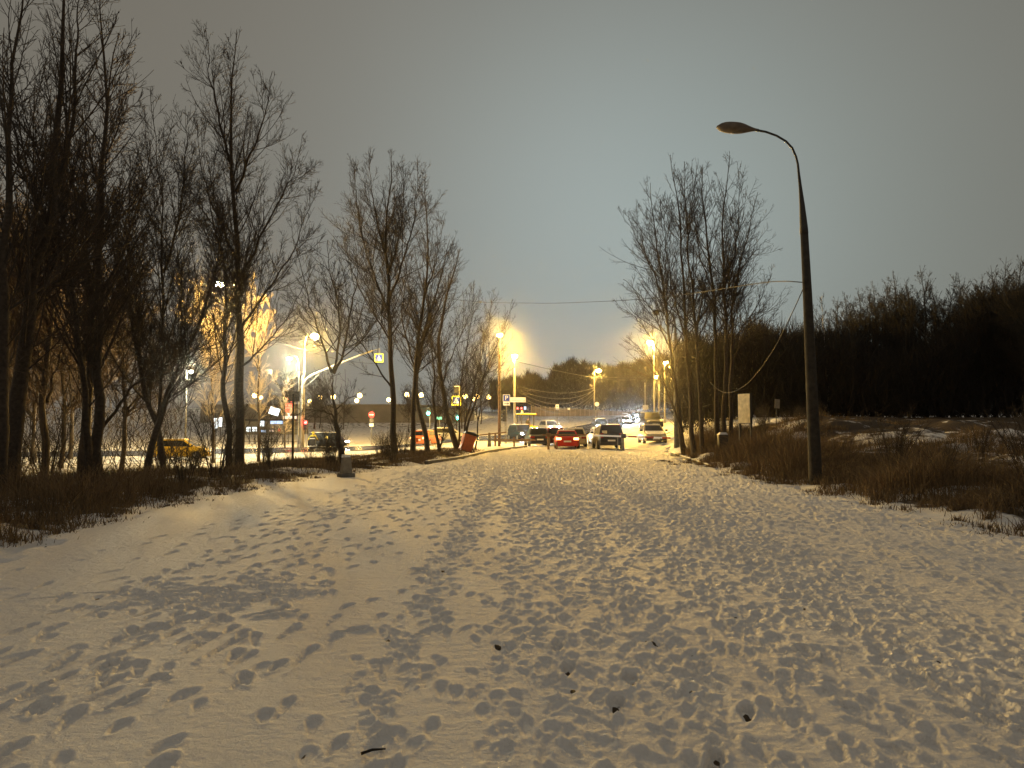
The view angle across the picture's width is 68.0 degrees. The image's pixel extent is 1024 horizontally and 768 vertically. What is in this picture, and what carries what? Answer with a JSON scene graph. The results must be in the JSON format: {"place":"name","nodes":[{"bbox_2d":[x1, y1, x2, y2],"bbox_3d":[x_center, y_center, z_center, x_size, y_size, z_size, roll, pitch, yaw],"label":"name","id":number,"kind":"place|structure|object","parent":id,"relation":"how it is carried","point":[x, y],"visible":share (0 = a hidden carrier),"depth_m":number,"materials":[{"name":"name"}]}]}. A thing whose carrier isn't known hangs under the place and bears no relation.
{"place":"outdoors","nodes":[
{"label":"outdoors","id":0,"kind":"place"},
{"bbox_2d":[22,412,672,456],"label":"road","id":1,"kind":"structure","parent":0,"point":[586,427],"depth_m":76.18,"materials":[{"name":"asphalt"}]},
{"bbox_2d":[153,438,210,458],"bbox_3d":[-24.215,4.759,55.822,4.080,1.530,2.060,0,-3,-8],"label":"car","id":2,"kind":"object","parent":1,"relation":"on","point":[186,442],"visible":0.17,"depth_m":55.15,"materials":[{"name":"yellow paint"}]},
{"bbox_2d":[307,432,348,447],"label":"dark van","id":3,"kind":"object","parent":1,"relation":"on","point":[346,443],"visible":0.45,"depth_m":75.21,"materials":[{"name":"black paint"}]},
{"bbox_2d":[539,420,559,427],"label":"car","id":4,"kind":"object","parent":1,"relation":"on","point":[546,423],"visible":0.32,"depth_m":111.12,"materials":[{"name":"silver paint"}]},
{"bbox_2d":[0,441,1023,767],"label":"path","id":5,"kind":"structure","parent":0,"point":[590,607],"depth_m":5.99,"materials":[{"name":"snow"}]},
{"bbox_2d":[0,408,1023,557],"bbox_3d":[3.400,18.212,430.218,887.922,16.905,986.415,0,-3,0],"label":"ground","id":6,"kind":"structure","parent":0,"point":[360,434],"depth_m":51.41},
{"bbox_2d":[0,166,72,374],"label":"woodland tree","id":7,"kind":"object","parent":6,"relation":"on","point":[12,344],"visible":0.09,"depth_m":33.03,"materials":[{"name":"brown plant"}]},
{"bbox_2d":[8,294,72,462],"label":"woodland tree","id":8,"kind":"object","parent":6,"relation":"on","point":[34,409],"visible":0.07,"depth_m":49.54,"materials":[{"name":"brown plant"}]},
{"bbox_2d":[9,347,71,462],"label":"woodland tree","id":9,"kind":"object","parent":6,"relation":"on","point":[52,399],"visible":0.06,"depth_m":51.08,"materials":[{"name":"brown plant"}]},
{"bbox_2d":[21,402,91,479],"bbox_3d":[-11.753,1.595,19.324,2.067,2.370,1.751,-2,-4,26],"label":"bare shrub","id":10,"kind":"object","parent":6,"relation":"on","point":[57,449],"visible":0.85,"depth_m":19.21,"materials":[{"name":"brown plant"}]},
{"bbox_2d":[0,169,114,473],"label":"woodland tree","id":11,"kind":"object","parent":6,"relation":"on","point":[43,398],"visible":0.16,"depth_m":34.67,"materials":[{"name":"brown plant"}]},
{"bbox_2d":[0,0,125,490],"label":"bare tree","id":12,"kind":"object","parent":6,"relation":"on","point":[6,307],"visible":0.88,"depth_m":16.19,"materials":[{"name":"brown plant"}]},
{"bbox_2d":[12,269,125,468],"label":"woodland tree","id":13,"kind":"object","parent":6,"relation":"on","point":[63,388],"visible":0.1,"depth_m":44.69,"materials":[{"name":"brown plant"}]},
{"bbox_2d":[0,0,150,480],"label":"bare tree","id":14,"kind":"object","parent":6,"relation":"on","point":[18,397],"visible":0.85,"depth_m":17.58,"materials":[{"name":"brown plant"}]},
{"bbox_2d":[0,29,161,470],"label":"woodland tree","id":15,"kind":"object","parent":6,"relation":"on","point":[81,440],"visible":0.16,"depth_m":27.71,"materials":[{"name":"brown plant"}]},
{"bbox_2d":[41,277,131,458],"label":"woodland tree","id":16,"kind":"object","parent":6,"relation":"on","point":[72,436],"visible":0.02,"depth_m":56.53,"materials":[{"name":"brown plant"}]},
{"bbox_2d":[60,435,115,490],"bbox_3d":[-9.300,1.864,16.526,1.144,1.529,1.154,1,-3,-10],"label":"bare shrub","id":17,"kind":"object","parent":6,"relation":"on","point":[83,464],"visible":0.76,"depth_m":16.48,"materials":[{"name":"brown plant"}]},
{"bbox_2d":[8,233,198,473],"bbox_3d":[-32.668,-6.864,56.276,20.995,24.999,56.318,2,-4,-38],"label":"thicket","id":18,"kind":"object","parent":6,"relation":"on","point":[131,437],"visible":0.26,"depth_m":41.35,"materials":[{"name":"brown plant"}]},
{"bbox_2d":[0,0,230,470],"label":"bare tree","id":19,"kind":"object","parent":6,"relation":"on","point":[81,353],"visible":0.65,"depth_m":19.89,"materials":[{"name":"brown plant"}]},
{"bbox_2d":[64,256,188,470],"bbox_3d":[-20.965,-1.285,40.880,6.567,12.943,6.867,-2,-4,26],"label":"woodland tree","id":20,"kind":"object","parent":6,"relation":"on","point":[124,430],"visible":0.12,"depth_m":40.67,"materials":[{"name":"brown plant"}]},
{"bbox_2d":[81,87,230,464],"bbox_3d":[-13.156,-3.787,28.101,5.731,15.149,4.758,3,-4,-41],"label":"bare tree","id":21,"kind":"object","parent":6,"relation":"on","point":[186,173],"visible":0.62,"depth_m":27.98,"materials":[{"name":"brown plant"}]},
{"bbox_2d":[164,434,207,483],"bbox_3d":[-8.213,2.009,19.216,1.129,1.510,1.139,3,-4,-38],"label":"bare shrub","id":22,"kind":"object","parent":6,"relation":"on","point":[180,477],"visible":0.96,"depth_m":19.11,"materials":[{"name":"brown plant"}]},
{"bbox_2d":[136,190,262,469],"bbox_3d":[-11.233,-1.567,26.631,3.899,10.552,4.397,0,-3,0],"label":"bare tree","id":23,"kind":"object","parent":6,"relation":"on","point":[202,315],"visible":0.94,"depth_m":26.91,"materials":[{"name":"brown plant"}]},
{"bbox_2d":[177,278,252,462],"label":"bare tree","id":24,"kind":"object","parent":6,"relation":"on","point":[211,397],"visible":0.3,"depth_m":51.10,"materials":[{"name":"brown plant"}]},
{"bbox_2d":[183,389,258,477],"bbox_3d":[-8.558,1.528,22.404,2.074,2.807,2.448,1,-3,-21],"label":"bare shrub","id":25,"kind":"object","parent":6,"relation":"on","point":[222,462],"visible":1,"depth_m":22.27,"materials":[{"name":"brown plant"}]},
{"bbox_2d":[232,324,236,458],"bbox_3d":[-17.408,-0.526,46.102,1.486,11.731,0.445,0,-3,0],"label":"street lamp","id":26,"kind":"object","parent":6,"relation":"on","point":[234,409],"visible":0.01,"depth_m":45.95,"materials":[{"name":"metal"}]},
{"bbox_2d":[0,447,484,548],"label":"dry grass","id":27,"kind":"structure","parent":6,"relation":"on","point":[104,496],"depth_m":16.04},
{"bbox_2d":[320,146,447,451],"bbox_3d":[-7.325,-4.577,42.822,4.910,17.857,7.024,-3,-4,41],"label":"bare tree","id":28,"kind":"object","parent":27,"relation":"on","point":[385,253],"visible":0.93,"depth_m":42.33,"materials":[{"name":"brown plant"}]},
{"bbox_2d":[172,19,326,466],"bbox_3d":[-10.751,-5.628,31.114,6.200,19.010,5.093,1,-3,-14],"label":"bare tree","id":29,"kind":"object","parent":6,"relation":"on","point":[241,275],"visible":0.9,"depth_m":31.00,"materials":[{"name":"brown plant"}]},
{"bbox_2d":[241,273,282,461],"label":"bare tree","id":30,"kind":"object","parent":6,"relation":"on","point":[257,392],"visible":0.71,"depth_m":53.21,"materials":[{"name":"brown plant"}]},
{"bbox_2d":[239,416,289,465],"bbox_3d":[-9.677,2.308,30.208,2.047,2.348,1.735,2,-4,-29],"label":"bare shrub","id":31,"kind":"object","parent":6,"relation":"on","point":[270,441],"visible":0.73,"depth_m":30.14,"materials":[{"name":"brown plant"}]},
{"bbox_2d":[256,430,287,468],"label":"bare shrub","id":32,"kind":"object","parent":6,"relation":"on","point":[268,453],"visible":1,"depth_m":26.01,"materials":[{"name":"brown plant"}]},
{"bbox_2d":[245,428,304,443],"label":"metal fence","id":33,"kind":"object","parent":6,"relation":"on","point":[287,435],"visible":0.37,"depth_m":91.80,"materials":[{"name":"metal"}]},
{"bbox_2d":[245,416,309,434],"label":"shop pavilion","id":34,"kind":"structure","parent":6,"relation":"on","point":[253,423],"depth_m":132.74,"materials":[{"name":"concrete"}]},
{"bbox_2d":[269,365,300,415],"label":"woodland tree","id":35,"kind":"object","parent":6,"relation":"on","point":[287,393],"visible":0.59,"depth_m":134.66,"materials":[{"name":"brown plant"}]},
{"bbox_2d":[268,365,301,447],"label":"bare tree","id":36,"kind":"object","parent":6,"relation":"on","point":[285,401],"visible":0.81,"depth_m":77.03,"materials":[{"name":"brown plant"}]},
{"bbox_2d":[288,391,299,461],"bbox_3d":[-9.089,2.005,31.552,0.460,3.402,0.115,0,-3,0],"label":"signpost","id":37,"kind":"object","parent":6,"relation":"on","point":[292,394],"visible":0.95,"depth_m":31.57,"materials":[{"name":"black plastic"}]},
{"bbox_2d":[302,333,318,446],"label":"street lamp","id":38,"kind":"object","parent":6,"relation":"on","point":[316,335],"visible":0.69,"depth_m":80.03,"materials":[{"name":"metal"}]},
{"bbox_2d":[298,377,327,428],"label":"woodland tree","id":39,"kind":"object","parent":6,"relation":"on","point":[318,389],"visible":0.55,"depth_m":168.30,"materials":[{"name":"brown plant"}]},
{"bbox_2d":[307,419,352,466],"bbox_3d":[-6.602,2.210,27.596,1.677,1.923,1.421,1,-3,-12],"label":"bare shrub","id":40,"kind":"object","parent":6,"relation":"on","point":[328,452],"visible":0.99,"depth_m":27.42,"materials":[{"name":"brown plant"}]},
{"bbox_2d":[299,350,371,446],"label":"signal mast","id":41,"kind":"object","parent":6,"relation":"on","point":[303,383],"visible":0.83,"depth_m":79.62,"materials":[{"name":"metal"}]},
{"bbox_2d":[276,228,396,461],"bbox_3d":[-7.210,-1.683,31.759,4.926,10.851,4.857,0,-3,0],"label":"bare tree","id":42,"kind":"object","parent":6,"relation":"on","point":[338,286],"visible":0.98,"depth_m":31.31,"materials":[{"name":"brown plant"}]},
{"bbox_2d":[200,404,474,422],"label":"retaining wall","id":43,"kind":"structure","parent":6,"relation":"on","point":[360,412],"depth_m":193.88,"materials":[{"name":"concrete"}]},
{"bbox_2d":[337,454,354,477],"bbox_3d":[-5.261,2.657,24.089,0.472,0.831,0.472,2,-4,-32],"label":"concrete bollard","id":44,"kind":"object","parent":6,"relation":"on","point":[346,469],"visible":0.85,"depth_m":23.97,"materials":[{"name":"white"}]},
{"bbox_2d":[379,431,402,461],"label":"bare shrub","id":45,"kind":"object","parent":6,"relation":"on","point":[391,451],"visible":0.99,"depth_m":32.75,"materials":[{"name":"brown plant"}]},
{"bbox_2d":[391,421,415,453],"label":"bare shrub","id":46,"kind":"object","parent":6,"relation":"on","point":[405,446],"visible":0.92,"depth_m":41.24,"materials":[{"name":"brown plant"}]},
{"bbox_2d":[399,376,426,412],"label":"woodland tree","id":47,"kind":"object","parent":6,"relation":"on","point":[405,395],"visible":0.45,"depth_m":177.62,"materials":[{"name":"brown plant"}]},
{"bbox_2d":[385,237,462,452],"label":"bare tree","id":48,"kind":"object","parent":6,"relation":"on","point":[424,430],"visible":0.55,"depth_m":44.86,"materials":[{"name":"brown plant"}]},
{"bbox_2d":[379,172,469,451],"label":"bare tree","id":49,"kind":"object","parent":6,"relation":"on","point":[415,362],"visible":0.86,"depth_m":44.26,"materials":[{"name":"brown plant"}]},
{"bbox_2d":[410,430,440,445],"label":"car","id":50,"kind":"object","parent":6,"relation":"on","point":[419,434],"visible":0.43,"depth_m":70.60,"materials":[{"name":"orange paint"}]},
{"bbox_2d":[410,310,464,450],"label":"bare tree","id":51,"kind":"object","parent":6,"relation":"on","point":[433,403],"visible":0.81,"depth_m":46.45,"materials":[{"name":"brown plant"}]},
{"bbox_2d":[405,247,516,449],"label":"bare tree","id":52,"kind":"object","parent":6,"relation":"on","point":[453,437],"visible":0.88,"depth_m":47.80,"materials":[{"name":"brown plant"}]},
{"bbox_2d":[451,370,474,428],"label":"woodland tree","id":53,"kind":"object","parent":6,"relation":"on","point":[463,396],"visible":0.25,"depth_m":153.70,"materials":[{"name":"brown plant"}]},
{"bbox_2d":[459,431,478,451],"bbox_3d":[-2.585,3.696,47.040,1.182,1.546,0.720,19,-15,-16],"label":"litter bin","id":54,"kind":"object","parent":6,"relation":"on","point":[468,439],"visible":0.86,"depth_m":46.73,"materials":[{"name":"orange plastic"}]},
{"bbox_2d":[425,445,526,464],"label":"kerb","id":55,"kind":"structure","parent":6,"relation":"on","point":[427,462],"depth_m":39.55,"materials":[{"name":"concrete"}]},
{"bbox_2d":[454,308,505,447],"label":"sapling","id":56,"kind":"object","parent":6,"relation":"on","point":[482,389],"visible":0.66,"depth_m":48.59,"materials":[{"name":"brown plant"}]},
{"bbox_2d":[498,354,500,445],"bbox_3d":[-0.994,1.450,59.012,0.220,7.526,0.220,0,-3,0],"label":"utility post","id":57,"kind":"object","parent":6,"relation":"on","point":[499,443],"visible":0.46,"depth_m":58.91,"materials":[{"name":"metal"}]},
{"bbox_2d":[479,432,534,446],"bbox_3d":[-0.352,4.204,55.962,4.150,1.384,0.510,0,-3,0],"label":"wooden rail","id":58,"kind":"object","parent":6,"relation":"on","point":[495,439],"visible":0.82,"depth_m":55.71,"materials":[{"name":"brown wood"}]},
{"bbox_2d":[503,394,525,443],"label":"parking sign","id":59,"kind":"object","parent":6,"relation":"on","point":[507,399],"visible":1,"depth_m":71.00,"materials":[{"name":"metal"}]},
{"bbox_2d":[512,354,517,438],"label":"street lamp","id":60,"kind":"object","parent":6,"relation":"on","point":[514,356],"visible":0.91,"depth_m":79.99,"materials":[{"name":"metal"}]},
{"bbox_2d":[523,428,549,445],"bbox_3d":[2.036,4.325,62.366,2.100,1.490,4.580,0,-3,-5],"label":"car","id":61,"kind":"object","parent":6,"relation":"on","point":[536,434],"visible":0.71,"depth_m":60.66,"materials":[{"name":"blue paint"}]},
{"bbox_2d":[543,433,586,449],"bbox_3d":[3.595,3.974,51.849,3.025,1.280,0.220,0,-3,0],"label":"boom barrier","id":62,"kind":"object","parent":6,"relation":"on","point":[547,435],"visible":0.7,"depth_m":51.77,"materials":[{"name":"brown metal"}]},
{"bbox_2d":[487,351,672,412],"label":"woodland","id":63,"kind":"object","parent":6,"relation":"on","point":[623,383],"visible":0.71,"depth_m":242.39,"materials":[{"name":"plant"}]},
{"bbox_2d":[531,406,663,415],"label":"sound barrier","id":64,"kind":"object","parent":6,"relation":"on","point":[575,412],"visible":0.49,"depth_m":205.62,"materials":[{"name":"beige"}]},
{"bbox_2d":[594,434,673,450],"bbox_3d":[8.338,3.932,50.860,5.673,1.205,0.300,0,-3,0],"label":"boom barrier","id":65,"kind":"object","parent":6,"relation":"on","point":[622,436],"visible":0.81,"depth_m":50.78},
{"bbox_2d":[639,412,663,428],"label":"car","id":66,"kind":"object","parent":6,"relation":"on","point":[649,417],"visible":0.73,"depth_m":75.93,"materials":[{"name":"black paint"}]},
{"bbox_2d":[600,177,704,454],"bbox_3d":[7.693,-3.543,41.523,5.925,15.440,4.066,-2,-4,31],"label":"bare tree","id":67,"kind":"object","parent":6,"relation":"on","point":[673,375],"visible":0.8,"depth_m":41.07,"materials":[{"name":"brown plant"}]},
{"bbox_2d":[638,424,667,443],"bbox_3d":[10.838,3.846,58.867,2.100,1.490,4.580,0,-3,2],"label":"car","id":68,"kind":"object","parent":6,"relation":"on","point":[653,430],"visible":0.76,"depth_m":57.65,"materials":[{"name":"white paint"}]},
{"bbox_2d":[652,310,679,447],"bbox_3d":[9.947,-0.220,49.090,1.660,9.344,0.375,0,-3,0],"label":"street lamp","id":69,"kind":"object","parent":6,"relation":"on","point":[676,438],"visible":0.41,"depth_m":48.95,"materials":[{"name":"metal"}]},
{"bbox_2d":[629,154,753,455],"bbox_3d":[8.915,-4.380,37.928,6.043,16.710,7.618,0,-3,0],"label":"bare tree","id":70,"kind":"object","parent":6,"relation":"on","point":[687,311],"visible":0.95,"depth_m":37.99,"materials":[{"name":"brown plant"}]},
{"bbox_2d":[678,152,764,438],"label":"bare tree","id":71,"kind":"object","parent":6,"relation":"on","point":[737,271],"visible":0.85,"depth_m":38.82,"materials":[{"name":"brown plant"}]},
{"bbox_2d":[696,191,791,438],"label":"bare tree","id":72,"kind":"object","parent":6,"relation":"on","point":[733,357],"visible":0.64,"depth_m":42.12,"materials":[{"name":"brown plant"}]},
{"bbox_2d":[738,393,752,443],"bbox_3d":[10.123,2.006,32.939,0.122,3.200,0.860,1,-3,-20],"label":"information board","id":73,"kind":"object","parent":6,"relation":"on","point":[744,408],"visible":0.74,"depth_m":32.88,"materials":[{"name":"metal"}]},
{"bbox_2d":[716,122,822,484],"bbox_3d":[7.122,-2.091,21.050,2.740,10.539,0.472,0,-3,0],"label":"street lamp","id":74,"kind":"object","parent":6,"relation":"on","point":[814,447],"visible":0.97,"depth_m":20.92,"materials":[{"name":"metal"}]},
{"bbox_2d":[418,281,804,302],"bbox_3d":[2.288,-5.270,44.796,5.861,7.619,48.324,1,-3,-21],"label":"overhead cable","id":75,"kind":"object","parent":74,"relation":"attached to","point":[682,294],"visible":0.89,"depth_m":32.05,"materials":[{"name":"black plastic"}]},
{"bbox_2d":[641,411,1023,540],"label":"dry grass","id":76,"kind":"structure","parent":6,"relation":"on","point":[786,459],"depth_m":20.52,"materials":[{"name":"plant"}]},
{"bbox_2d":[813,294,858,416],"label":"birch tree","id":77,"kind":"object","parent":6,"relation":"on","point":[818,321],"visible":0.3,"depth_m":62.18,"materials":[{"name":"brown plant"}]},
{"bbox_2d":[659,275,1023,433],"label":"woodland","id":78,"kind":"object","parent":6,"relation":"on","point":[881,384],"visible":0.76,"depth_m":57.91,"materials":[{"name":"plant"}]},
{"bbox_2d":[822,297,864,413],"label":"woodland tree","id":79,"kind":"object","parent":6,"relation":"on","point":[835,319],"visible":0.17,"depth_m":69.70,"materials":[{"name":"black wood"}]},
{"bbox_2d":[832,307,881,415],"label":"woodland tree","id":80,"kind":"object","parent":6,"relation":"on","point":[840,330],"visible":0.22,"depth_m":61.91,"materials":[{"name":"plant"}]},
{"bbox_2d":[836,280,894,416],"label":"woodland tree","id":81,"kind":"object","parent":6,"relation":"on","point":[866,309],"visible":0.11,"depth_m":72.11,"materials":[{"name":"black wood"}]},
{"bbox_2d":[834,296,899,416],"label":"woodland tree","id":82,"kind":"object","parent":6,"relation":"on","point":[867,327],"visible":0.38,"depth_m":63.32,"materials":[{"name":"plant"}]},
{"bbox_2d":[854,272,916,417],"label":"woodland tree","id":83,"kind":"object","parent":6,"relation":"on","point":[896,316],"visible":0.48,"depth_m":68.13,"materials":[{"name":"black wood"}]},
{"bbox_2d":[858,402,939,470],"bbox_3d":[10.551,1.611,20.836,2.012,2.307,1.705,-2,-4,33],"label":"bare shrub","id":84,"kind":"object","parent":6,"relation":"on","point":[897,445],"visible":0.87,"depth_m":20.84,"materials":[{"name":"brown plant"}]},
{"bbox_2d":[881,296,922,416],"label":"woodland tree","id":85,"kind":"object","parent":6,"relation":"on","point":[899,336],"visible":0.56,"depth_m":59.97,"materials":[{"name":"plant"}]},
{"bbox_2d":[878,266,948,416],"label":"woodland tree","id":86,"kind":"object","parent":6,"relation":"on","point":[913,331],"visible":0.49,"depth_m":66.53,"materials":[{"name":"black wood"}]},
{"bbox_2d":[891,278,968,416],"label":"woodland tree","id":87,"kind":"object","parent":6,"relation":"on","point":[935,306],"visible":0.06,"depth_m":69.89,"materials":[{"name":"black wood"}]},
{"bbox_2d":[912,292,963,417],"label":"woodland tree","id":88,"kind":"object","parent":6,"relation":"on","point":[934,327],"visible":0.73,"depth_m":58.27,"materials":[{"name":"black wood"}]},
{"bbox_2d":[919,438,961,479],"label":"bare shrub","id":89,"kind":"object","parent":6,"relation":"on","point":[947,459],"visible":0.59,"depth_m":17.37,"materials":[{"name":"brown plant"}]},
{"bbox_2d":[912,274,975,416],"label":"woodland tree","id":90,"kind":"object","parent":6,"relation":"on","point":[944,318],"visible":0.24,"depth_m":66.41,"materials":[{"name":"black wood"}]},
{"bbox_2d":[941,272,987,416],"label":"woodland tree","id":91,"kind":"object","parent":6,"relation":"on","point":[954,291],"visible":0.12,"depth_m":64.91,"materials":[{"name":"black wood"}]},
{"bbox_2d":[936,273,1016,416],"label":"woodland tree","id":92,"kind":"object","parent":6,"relation":"on","point":[987,402],"visible":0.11,"depth_m":62.43,"materials":[{"name":"black wood"}]},
{"bbox_2d":[950,264,1011,417],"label":"woodland tree","id":93,"kind":"object","parent":6,"relation":"on","point":[995,408],"visible":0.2,"depth_m":60.53,"materials":[{"name":"black wood"}]},
{"bbox_2d":[961,421,1001,459],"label":"bare shrub","id":94,"kind":"object","parent":6,"relation":"on","point":[985,441],"visible":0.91,"depth_m":23.52,"materials":[{"name":"brown plant"}]},
{"bbox_2d":[954,259,1023,417],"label":"woodland tree","id":95,"kind":"object","parent":6,"relation":"on","point":[1003,368],"visible":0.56,"depth_m":58.04,"materials":[{"name":"black wood"}]},
{"bbox_2d":[979,394,1023,477],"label":"bare shrub","id":96,"kind":"object","parent":6,"relation":"on","point":[1013,457],"visible":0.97,"depth_m":16.29,"materials":[{"name":"brown plant"}]},
{"bbox_2d":[983,263,1023,371],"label":"woodland tree","id":97,"kind":"object","parent":6,"relation":"on","point":[1016,317],"visible":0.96,"depth_m":54.76,"materials":[{"name":"black wood"}]},
{"bbox_2d":[995,255,1023,416],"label":"woodland tree","id":98,"kind":"object","parent":6,"relation":"on","point":[1018,301],"visible":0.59,"depth_m":56.11,"materials":[{"name":"black wood"}]},
{"bbox_2d":[0,0,1023,411],"label":"sky","id":99,"kind":"structure","parent":0,"point":[902,120],"materials":[{"name":"grey"}]},
{"bbox_2d":[491,440,628,448],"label":"slip road","id":100,"kind":"structure","parent":0,"point":[601,447],"depth_m":59.63,"materials":[{"name":"asphalt"}]},
{"bbox_2d":[507,424,529,438],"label":"car","id":101,"kind":"object","parent":100,"relation":"on","point":[516,431],"visible":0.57,"depth_m":78.20,"materials":[{"name":"black paint"}]},
{"bbox_2d":[554,430,579,448],"bbox_3d":[3.960,4.007,55.372,2.100,1.350,4.480,0,-3,2],"label":"car","id":102,"kind":"object","parent":100,"relation":"on","point":[568,441],"visible":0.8,"depth_m":53.20,"materials":[{"name":"red paint"}]},
{"bbox_2d":[564,428,587,446],"bbox_3d":[5.031,4.217,60.368,2.100,1.490,4.580,0,-3,4],"label":"car","id":103,"kind":"object","parent":100,"relation":"on","point":[583,440],"visible":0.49,"depth_m":58.76,"materials":[{"name":"gold paint"}]},
{"bbox_2d":[591,425,622,448],"bbox_3d":[6.840,3.782,54.484,2.200,1.700,4.680,0,-3,0],"label":"off roader","id":104,"kind":"object","parent":100,"relation":"on","point":[597,441],"visible":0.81,"depth_m":52.45,"materials":[{"name":"black paint"}]},
{"bbox_2d":[601,426,620,433],"bbox_3d":[6.840,3.170,52.482,1.385,0.512,0.308,0,-3,0],"label":"rear window","id":105,"kind":"structure","parent":104,"relation":"in","point":[610,429],"depth_m":52.49,"materials":[{"name":"black glass"}]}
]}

